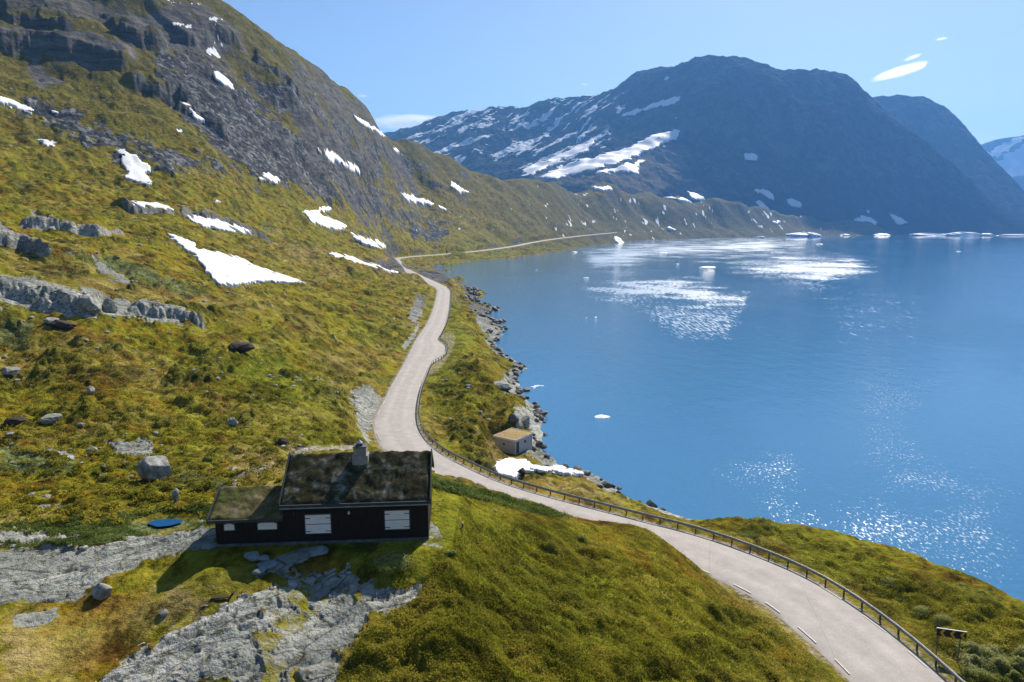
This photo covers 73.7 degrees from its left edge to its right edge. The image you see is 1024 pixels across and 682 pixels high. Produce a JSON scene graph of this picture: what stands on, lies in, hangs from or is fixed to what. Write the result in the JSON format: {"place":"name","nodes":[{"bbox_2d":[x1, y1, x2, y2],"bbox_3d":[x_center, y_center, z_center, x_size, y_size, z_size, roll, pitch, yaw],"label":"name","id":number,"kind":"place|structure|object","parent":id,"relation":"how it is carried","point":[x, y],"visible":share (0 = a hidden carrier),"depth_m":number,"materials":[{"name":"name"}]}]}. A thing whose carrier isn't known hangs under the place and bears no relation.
{"place":"outdoors","nodes":[
{"label":"outdoors","id":0,"kind":"place"},
{"bbox_2d":[149,519,182,526],"bbox_3d":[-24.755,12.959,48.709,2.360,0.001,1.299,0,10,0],"label":"trampoline","id":1,"kind":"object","parent":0,"point":[163,522],"depth_m":48.74,"materials":[{"name":"blue fabric"}]},
{"bbox_2d":[0,0,1023,681],"bbox_3d":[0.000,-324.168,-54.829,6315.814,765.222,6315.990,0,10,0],"label":"ground","id":2,"kind":"structure","parent":0,"point":[296,614],"depth_m":122.18,"materials":[{"name":"green plant"}]},
{"bbox_2d":[1,367,20,374],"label":"boulder","id":3,"kind":"object","parent":2,"relation":"on","point":[9,370],"visible":1,"depth_m":93.82,"materials":[{"name":"grey stone"}]},
{"bbox_2d":[3,417,27,425],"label":"boulder","id":4,"kind":"object","parent":2,"relation":"on","point":[15,421],"visible":0.98,"depth_m":75.60,"materials":[{"name":"grey stone"}]},
{"bbox_2d":[0,96,33,114],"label":"snow patch","id":5,"kind":"object","parent":2,"relation":"on","point":[4,101],"visible":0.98,"depth_m":339.76,"materials":[{"name":"white snow"}]},
{"bbox_2d":[37,139,54,146],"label":"snow patch","id":6,"kind":"object","parent":2,"relation":"on","point":[46,142],"visible":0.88,"depth_m":312.55,"materials":[{"name":"white snow"}]},
{"bbox_2d":[38,413,61,423],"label":"boulder","id":7,"kind":"object","parent":2,"relation":"on","point":[52,418],"visible":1,"depth_m":79.60,"materials":[{"name":"grey stone"}]},
{"bbox_2d":[43,317,58,322],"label":"boulder","id":8,"kind":"object","parent":2,"relation":"on","point":[48,320],"visible":0.6,"depth_m":109.01,"materials":[{"name":"grey stone"}]},
{"bbox_2d":[46,319,76,329],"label":"boulder","id":9,"kind":"object","parent":2,"relation":"on","point":[60,324],"visible":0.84,"depth_m":107.82,"materials":[{"name":"grey stone"}]},
{"bbox_2d":[78,295,101,311],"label":"boulder","id":10,"kind":"object","parent":2,"relation":"on","point":[86,303],"visible":0.95,"depth_m":113.60,"materials":[{"name":"grey stone"}]},
{"bbox_2d":[87,386,95,393],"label":"boulder","id":11,"kind":"object","parent":2,"relation":"on","point":[90,389],"visible":1,"depth_m":89.89,"materials":[{"name":"grey stone"}]},
{"bbox_2d":[91,583,111,599],"bbox_3d":[-22.671,13.778,37.629,1.215,0.979,0.895,9,13,41],"label":"boulder","id":12,"kind":"object","parent":2,"relation":"on","point":[100,591],"visible":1,"depth_m":37.30,"materials":[{"name":"grey stone"}]},
{"bbox_2d":[0,502,214,548],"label":"marsh grass","id":13,"kind":"structure","parent":2,"relation":"on","point":[98,538],"depth_m":47.84,"materials":[{"name":"green plant"}]},
{"bbox_2d":[102,298,117,312],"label":"boulder","id":14,"kind":"object","parent":2,"relation":"on","point":[109,305],"visible":0.93,"depth_m":117.77,"materials":[{"name":"grey stone"}]},
{"bbox_2d":[115,149,152,185],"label":"snow patch","id":15,"kind":"object","parent":2,"relation":"on","point":[137,168],"visible":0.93,"depth_m":312.66,"materials":[{"name":"white snow"}]},
{"bbox_2d":[130,200,173,211],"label":"snow patch","id":16,"kind":"object","parent":2,"relation":"on","point":[141,204],"visible":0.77,"depth_m":253.75,"materials":[{"name":"white snow"}]},
{"bbox_2d":[137,456,171,480],"bbox_3d":[-33.473,11.830,63.726,2.716,2.276,2.636,-7,12,-36],"label":"boulder","id":17,"kind":"object","parent":2,"relation":"on","point":[155,468],"visible":0.98,"depth_m":62.91,"materials":[{"name":"grey stone"}]},
{"bbox_2d":[159,609,167,617],"bbox_3d":[-18.210,14.233,35.731,0.420,0.379,0.591,-6,11,-31],"label":"boulder","id":18,"kind":"object","parent":2,"relation":"on","point":[163,613],"visible":1,"depth_m":35.58,"materials":[{"name":"grey stone"}]},
{"bbox_2d":[172,488,178,501],"bbox_3d":[-25.532,11.746,51.833,0.472,1.159,0.561,-8,13,-40],"label":"boulder","id":19,"kind":"object","parent":2,"relation":"on","point":[175,494],"visible":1,"depth_m":51.69,"materials":[{"name":"grey stone"}]},
{"bbox_2d":[0,331,362,525],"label":"slope heather","id":20,"kind":"object","parent":2,"relation":"on","point":[147,495],"visible":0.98,"depth_m":74.17,"materials":[{"name":"green plant"}]},
{"bbox_2d":[182,102,204,122],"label":"snow patch","id":21,"kind":"object","parent":2,"relation":"on","point":[197,117],"visible":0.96,"depth_m":430.99,"materials":[{"name":"white snow"}]},
{"bbox_2d":[201,456,213,461],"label":"shrub","id":22,"kind":"object","parent":2,"relation":"on","point":[207,459],"visible":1,"depth_m":68.23,"materials":[{"name":"green plant"}]},
{"bbox_2d":[201,542,216,549],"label":"stone slab","id":23,"kind":"structure","parent":2,"relation":"on","point":[207,546],"depth_m":40.75,"materials":[{"name":"grey stone"}]},
{"bbox_2d":[187,215,251,235],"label":"snow patch","id":24,"kind":"object","parent":2,"relation":"on","point":[215,224],"visible":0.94,"depth_m":276.35,"materials":[{"name":"white snow"}]},
{"bbox_2d":[210,592,234,599],"bbox_3d":[-15.366,13.617,36.317,1.220,0.460,0.220,-1,10,-8],"label":"plank bench","id":25,"kind":"object","parent":2,"relation":"on","point":[221,597],"visible":1,"depth_m":36.29,"materials":[{"name":"brown wood"}]},
{"bbox_2d":[213,71,233,89],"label":"snow patch","id":26,"kind":"object","parent":2,"relation":"on","point":[221,78],"visible":1,"depth_m":504.04,"materials":[{"name":"white snow"}]},
{"bbox_2d":[226,417,237,426],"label":"boulder","id":27,"kind":"object","parent":2,"relation":"on","point":[232,421],"visible":0.99,"depth_m":83.99,"materials":[{"name":"grey stone"}]},
{"bbox_2d":[167,233,305,287],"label":"snow patch","id":28,"kind":"object","parent":2,"relation":"on","point":[223,269],"visible":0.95,"depth_m":194.35,"materials":[{"name":"white snow"}]},
{"bbox_2d":[229,342,254,353],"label":"boulder","id":29,"kind":"object","parent":2,"relation":"on","point":[241,347],"visible":0.92,"depth_m":118.04,"materials":[{"name":"grey stone"}]},
{"bbox_2d":[0,31,496,549],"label":"loose stones","id":30,"kind":"object","parent":2,"relation":"on","point":[88,449],"visible":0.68,"depth_m":111.44,"materials":[{"name":"grey stone"}]},
{"bbox_2d":[244,551,259,561],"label":"stone slab","id":31,"kind":"structure","parent":2,"relation":"on","point":[252,556],"depth_m":39.38,"materials":[{"name":"grey stone"}]},
{"bbox_2d":[251,565,267,574],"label":"stone slab","id":32,"kind":"structure","parent":2,"relation":"on","point":[261,570],"depth_m":38.27,"materials":[{"name":"grey stone"}]},
{"bbox_2d":[257,555,269,560],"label":"stone slab","id":33,"kind":"structure","parent":2,"relation":"on","point":[263,557],"depth_m":39.27,"materials":[{"name":"grey stone"}]},
{"bbox_2d":[256,560,277,568],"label":"stone slab","id":34,"kind":"structure","parent":2,"relation":"on","point":[269,564],"depth_m":38.96,"materials":[{"name":"grey stone"}]},
{"bbox_2d":[259,172,286,183],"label":"snow patch","id":35,"kind":"object","parent":2,"relation":"on","point":[274,180],"visible":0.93,"depth_m":443.38,"materials":[{"name":"white snow"}]},
{"bbox_2d":[275,437,288,444],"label":"boulder","id":36,"kind":"object","parent":2,"relation":"on","point":[282,441],"visible":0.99,"depth_m":77.15,"materials":[{"name":"grey stone"}]},
{"bbox_2d":[309,545,328,556],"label":"stone slab","id":37,"kind":"structure","parent":2,"relation":"on","point":[318,550],"depth_m":40.19,"materials":[{"name":"grey stone"}]},
{"bbox_2d":[206,440,433,546],"bbox_3d":[-11.738,9.298,43.789,13.230,6.260,6.380,-1,10,-4],"label":"cabin","id":38,"kind":"object","parent":2,"relation":"on","point":[360,493],"visible":1,"depth_m":41.57,"materials":[{"name":"wood"}]},
{"bbox_2d":[223,523,235,530],"bbox_3d":[-16.936,11.136,40.889,0.718,0.553,0.075,-1,10,-4],"label":"window","id":39,"kind":"structure","parent":38,"relation":"in","point":[226,526],"depth_m":40.88,"materials":[{"name":"white glass"}]},
{"bbox_2d":[256,522,277,530],"bbox_3d":[-14.719,11.120,41.064,1.243,0.570,0.075,-1,10,-4],"label":"window","id":40,"kind":"structure","parent":38,"relation":"in","point":[260,525],"depth_m":41.05,"materials":[{"name":"white glass"}]},
{"bbox_2d":[304,513,331,534],"bbox_3d":[-11.720,11.052,41.267,1.628,1.317,0.125,-1,10,-4],"label":"window shutter","id":41,"kind":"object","parent":38,"relation":"in","point":[319,521],"depth_m":41.23,"materials":[{"name":"white paint"}]},
{"bbox_2d":[384,509,410,529],"bbox_3d":[-6.995,10.890,41.617,1.600,1.328,0.125,-1,10,-4],"label":"window","id":42,"kind":"structure","parent":38,"relation":"in","point":[392,517],"depth_m":41.57,"materials":[{"name":"white paint"}]},
{"bbox_2d":[302,206,346,231],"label":"snow patch","id":43,"kind":"object","parent":2,"relation":"on","point":[314,216],"visible":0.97,"depth_m":465.28,"materials":[{"name":"white snow"}]},
{"bbox_2d":[318,148,359,175],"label":"snow patch","id":44,"kind":"object","parent":2,"relation":"on","point":[331,156],"visible":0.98,"depth_m":627.07,"materials":[{"name":"white snow"}]},
{"bbox_2d":[329,251,397,273],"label":"snow patch","id":45,"kind":"object","parent":2,"relation":"on","point":[354,259],"visible":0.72,"depth_m":394.13,"materials":[{"name":"white snow"}]},
{"bbox_2d":[350,232,385,248],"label":"snow patch","id":46,"kind":"object","parent":2,"relation":"on","point":[366,242],"visible":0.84,"depth_m":474.82,"materials":[{"name":"white snow"}]},
{"bbox_2d":[354,115,385,136],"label":"snow patch","id":47,"kind":"object","parent":2,"relation":"on","point":[365,123],"visible":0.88,"depth_m":841.82,"materials":[{"name":"white snow"}]},
{"bbox_2d":[365,549,418,574],"bbox_3d":[-6.929,12.678,39.695,3.095,0.879,2.438,0,10,0],"label":"shrub","id":48,"kind":"object","parent":2,"relation":"on","point":[396,561],"visible":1,"depth_m":39.16,"materials":[{"name":"green plant"}]},
{"bbox_2d":[401,193,450,212],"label":"snow patch","id":49,"kind":"object","parent":2,"relation":"on","point":[415,200],"visible":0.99,"depth_m":935.63,"materials":[{"name":"white snow"}]},
{"bbox_2d":[446,550,456,556],"bbox_3d":[-3.568,12.574,40.428,0.664,0.400,0.532,0,10,0],"label":"shrub","id":50,"kind":"object","parent":2,"relation":"on","point":[453,553],"visible":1,"depth_m":40.29,"materials":[{"name":"green plant"}]},
{"bbox_2d":[451,181,467,193],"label":"snow patch","id":51,"kind":"object","parent":2,"relation":"on","point":[456,186],"visible":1,"depth_m":1058.84,"materials":[{"name":"white snow"}]},
{"bbox_2d":[435,342,522,456],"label":"shore heather","id":52,"kind":"object","parent":2,"relation":"on","point":[469,427],"visible":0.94,"depth_m":125.76,"materials":[{"name":"green plant"}]},
{"bbox_2d":[432,475,576,517],"bbox_3d":[-0.401,13.947,60.746,8.938,8.917,19.356,5,11,28],"label":"roadside scrub","id":53,"kind":"object","parent":2,"relation":"on","point":[470,491],"visible":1,"depth_m":58.07,"materials":[{"name":"green plant"}]},
{"bbox_2d":[496,382,512,389],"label":"boulder","id":54,"kind":"object","parent":2,"relation":"on","point":[505,386],"visible":0.84,"depth_m":142.31,"materials":[{"name":"grey stone"}]},
{"bbox_2d":[493,428,533,454],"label":"boathouse","id":55,"kind":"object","parent":2,"relation":"on","point":[514,441],"visible":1,"depth_m":112.78,"materials":[{"name":"beige concrete"}]},
{"bbox_2d":[516,442,518,452],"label":"door","id":56,"kind":"structure","parent":55,"relation":"in","point":[517,444],"depth_m":111.55,"materials":[{"name":"black wood"}]},
{"bbox_2d":[508,413,518,422],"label":"boulder","id":57,"kind":"object","parent":2,"relation":"on","point":[512,418],"visible":1,"depth_m":121.04,"materials":[{"name":"grey stone"}]},
{"bbox_2d":[521,416,529,427],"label":"boulder","id":58,"kind":"object","parent":2,"relation":"on","point":[525,420],"visible":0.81,"depth_m":122.69,"materials":[{"name":"grey stone"}]},
{"bbox_2d":[494,458,583,478],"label":"snow patch","id":59,"kind":"object","parent":2,"relation":"on","point":[509,467],"visible":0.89,"depth_m":102.12,"materials":[{"name":"white snow"}]},
{"bbox_2d":[517,467,525,476],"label":"boulder","id":60,"kind":"object","parent":59,"relation":"on","point":[522,471],"visible":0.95,"depth_m":96.52,"materials":[{"name":"grey stone"}]},
{"bbox_2d":[535,440,542,445],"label":"boulder","id":61,"kind":"object","parent":2,"relation":"on","point":[539,442],"visible":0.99,"depth_m":118.32,"materials":[{"name":"grey stone"}]},
{"bbox_2d":[537,443,546,447],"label":"shore stone","id":62,"kind":"object","parent":2,"relation":"on","point":[543,445],"visible":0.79,"depth_m":118.21,"materials":[{"name":"grey stone"}]},
{"bbox_2d":[540,410,547,415],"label":"shore stone","id":63,"kind":"object","parent":2,"relation":"on","point":[544,413],"visible":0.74,"depth_m":137.47,"materials":[{"name":"grey stone"}]},
{"bbox_2d":[337,497,836,681],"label":"heather mat","id":64,"kind":"object","parent":2,"relation":"on","point":[404,670],"visible":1,"depth_m":40.56,"materials":[{"name":"green plant"}]},
{"bbox_2d":[584,470,590,475],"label":"shore stone","id":65,"kind":"object","parent":2,"relation":"on","point":[586,472],"visible":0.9,"depth_m":104.59,"materials":[{"name":"grey stone"}]},
{"bbox_2d":[592,186,612,191],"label":"snow patch","id":66,"kind":"object","parent":2,"relation":"on","point":[604,188],"visible":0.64,"depth_m":1858.49,"materials":[{"name":"white snow"}]},
{"bbox_2d":[601,481,611,487],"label":"shore stone","id":67,"kind":"object","parent":2,"relation":"on","point":[606,484],"visible":0.92,"depth_m":100.02,"materials":[{"name":"grey stone"}]},
{"bbox_2d":[614,236,624,242],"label":"snow patch","id":68,"kind":"object","parent":2,"relation":"on","point":[618,240],"visible":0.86,"depth_m":1542.16,"materials":[{"name":"white snow"}]},
{"bbox_2d":[646,499,657,507],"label":"shore stone","id":69,"kind":"object","parent":2,"relation":"on","point":[649,502],"visible":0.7,"depth_m":93.31,"materials":[{"name":"grey stone"}]},
{"bbox_2d":[663,197,691,202],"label":"snow patch","id":70,"kind":"object","parent":2,"relation":"on","point":[683,199],"visible":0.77,"depth_m":2188.11,"materials":[{"name":"white snow"}]},
{"bbox_2d":[418,286,964,681],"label":"guardrail","id":71,"kind":"object","parent":2,"relation":"on","point":[922,646],"visible":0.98,"depth_m":71.01,"materials":[{"name":"metal"}]},
{"bbox_2d":[687,191,704,200],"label":"snow patch","id":72,"kind":"object","parent":2,"relation":"on","point":[695,196],"visible":0.98,"depth_m":2677.63,"materials":[{"name":"white snow"}]},
{"bbox_2d":[737,531,759,539],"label":"shrub","id":73,"kind":"object","parent":2,"relation":"on","point":[751,534],"visible":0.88,"depth_m":74.98,"materials":[{"name":"green plant"}]},
{"bbox_2d":[756,200,768,209],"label":"snow patch","id":74,"kind":"object","parent":2,"relation":"on","point":[760,203],"visible":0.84,"depth_m":2769.29,"materials":[{"name":"white snow"}]},
{"bbox_2d":[787,198,801,207],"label":"snow patch","id":75,"kind":"object","parent":2,"relation":"on","point":[792,202],"visible":1,"depth_m":2880.34,"materials":[{"name":"white snow"}]},
{"bbox_2d":[786,233,809,236],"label":"snow bank","id":76,"kind":"structure","parent":2,"relation":"on","point":[797,234],"depth_m":2342.62,"materials":[{"name":"white snow"}]},
{"bbox_2d":[807,232,821,236],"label":"snow bank","id":77,"kind":"structure","parent":2,"relation":"on","point":[814,235],"depth_m":2343.15,"materials":[{"name":"white snow"}]},
{"bbox_2d":[854,215,876,224],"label":"snow patch","id":78,"kind":"object","parent":2,"relation":"on","point":[862,218],"visible":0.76,"depth_m":2868.01,"materials":[{"name":"white snow"}]},
{"bbox_2d":[708,522,1023,681],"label":"bank heather","id":79,"kind":"object","parent":2,"relation":"on","point":[953,606],"visible":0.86,"depth_m":60.39,"materials":[{"name":"green plant"}]},
{"bbox_2d":[874,233,890,235],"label":"snow bank","id":80,"kind":"structure","parent":2,"relation":"on","point":[879,234],"depth_m":2584.38,"materials":[{"name":"white snow"}]},
{"bbox_2d":[878,576,895,586],"bbox_3d":[35.339,22.531,64.145,1.958,0.617,1.597,0,10,0],"label":"shrub","id":81,"kind":"object","parent":2,"relation":"on","point":[884,581],"visible":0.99,"depth_m":63.87,"materials":[{"name":"green plant"}]},
{"bbox_2d":[890,214,906,224],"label":"snow patch","id":82,"kind":"object","parent":2,"relation":"on","point":[898,220],"visible":1,"depth_m":2913.40,"materials":[{"name":"snow"}]},
{"bbox_2d":[912,605,932,616],"bbox_3d":[35.748,23.345,59.344,1.948,0.698,1.508,-3,10,-18],"label":"shrub","id":83,"kind":"object","parent":2,"relation":"on","point":[918,609],"visible":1,"depth_m":59.11,"materials":[{"name":"green plant"}]},
{"bbox_2d":[910,233,946,235],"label":"snow bank","id":84,"kind":"structure","parent":2,"relation":"on","point":[929,234],"depth_m":2578.32,"materials":[{"name":"white snow"}]},
{"bbox_2d":[930,613,952,625],"bbox_3d":[36.112,23.295,57.183,1.930,1.172,1.516,0,10,0],"label":"shrub","id":85,"kind":"object","parent":2,"relation":"on","point":[945,619],"visible":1,"depth_m":57.01,"materials":[{"name":"green plant"}]},
{"bbox_2d":[936,627,966,663],"bbox_3d":[33.123,23.257,51.685,2.010,3.120,0.131,3,10,16],"label":"chevron sign","id":86,"kind":"object","parent":2,"relation":"on","point":[952,633],"visible":0.86,"depth_m":51.46,"materials":[{"name":"metal"}]},
{"bbox_2d":[944,232,982,235],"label":"snow bank","id":87,"kind":"structure","parent":2,"relation":"on","point":[963,234],"depth_m":2578.26,"materials":[{"name":"white snow"}]},
{"bbox_2d":[981,233,995,235],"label":"snow bank","id":88,"kind":"structure","parent":2,"relation":"on","point":[986,234],"depth_m":2585.02,"materials":[{"name":"white snow"}]},
{"bbox_2d":[954,639,1023,681],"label":"willow scrub","id":89,"kind":"object","parent":2,"relation":"on","point":[999,666],"visible":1,"depth_m":51.15,"materials":[{"name":"green plant"}]},
{"bbox_2d":[222,0,1023,143],"label":"sky","id":90,"kind":"structure","parent":0,"point":[411,63],"materials":[{"name":"blue"}]},
{"bbox_2d":[373,232,946,681],"bbox_3d":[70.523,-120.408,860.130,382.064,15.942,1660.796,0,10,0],"label":"road","id":91,"kind":"structure","parent":0,"point":[847,640],"depth_m":64.18,"materials":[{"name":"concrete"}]},
{"bbox_2d":[383,54,1023,235],"bbox_3d":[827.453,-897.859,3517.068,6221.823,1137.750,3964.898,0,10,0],"label":"mountain","id":92,"kind":"structure","parent":0,"point":[827,146],"depth_m":3090.72,"materials":[{"name":"stone"}]},
{"bbox_2d":[521,138,596,175],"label":"snow patch","id":93,"kind":"object","parent":92,"relation":"on","point":[531,169],"visible":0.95,"depth_m":3022.10,"materials":[{"name":"white snow"}]},
{"bbox_2d":[540,129,679,179],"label":"snow patch","id":94,"kind":"object","parent":92,"relation":"on","point":[651,142],"visible":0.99,"depth_m":2897.58,"materials":[{"name":"white snow"}]},
{"bbox_2d":[596,160,644,174],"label":"snow patch","id":95,"kind":"object","parent":92,"relation":"on","point":[628,167],"visible":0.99,"depth_m":2746.09,"materials":[{"name":"white snow"}]},
{"bbox_2d":[623,96,679,115],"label":"snow patch","id":96,"kind":"object","parent":92,"relation":"on","point":[670,101],"visible":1,"depth_m":3308.83,"materials":[{"name":"white snow"}]},
{"bbox_2d":[744,153,756,159],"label":"snow patch","id":97,"kind":"object","parent":92,"relation":"on","point":[750,156],"visible":1,"depth_m":2957.43,"materials":[{"name":"white snow"}]},
{"bbox_2d":[754,189,773,199],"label":"snow patch","id":98,"kind":"object","parent":92,"relation":"on","point":[768,194],"visible":1,"depth_m":2833.72,"materials":[{"name":"white snow"}]},
{"bbox_2d":[432,235,1023,601],"bbox_3d":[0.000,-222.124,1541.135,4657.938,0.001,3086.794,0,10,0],"label":"water","id":99,"kind":"structure","parent":0,"point":[870,388],"depth_m":174.29,"materials":[{"name":"blue liquid"}]},
{"bbox_2d":[595,415,609,417],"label":"ice floe","id":100,"kind":"object","parent":99,"relation":"on","point":[600,416],"visible":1,"depth_m":137.10,"materials":[{"name":"white ice"}]},
{"bbox_2d":[997,234,1023,235],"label":"snow bank","id":101,"kind":"structure","parent":99,"relation":"on","point":[1011,235],"depth_m":2579.26,"materials":[{"name":"white snow"}]},
{"bbox_2d":[981,135,1023,189],"bbox_3d":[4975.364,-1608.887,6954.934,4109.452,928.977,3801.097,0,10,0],"label":"hill","id":102,"kind":"structure","parent":0,"point":[1007,154],"depth_m":6627.99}
]}

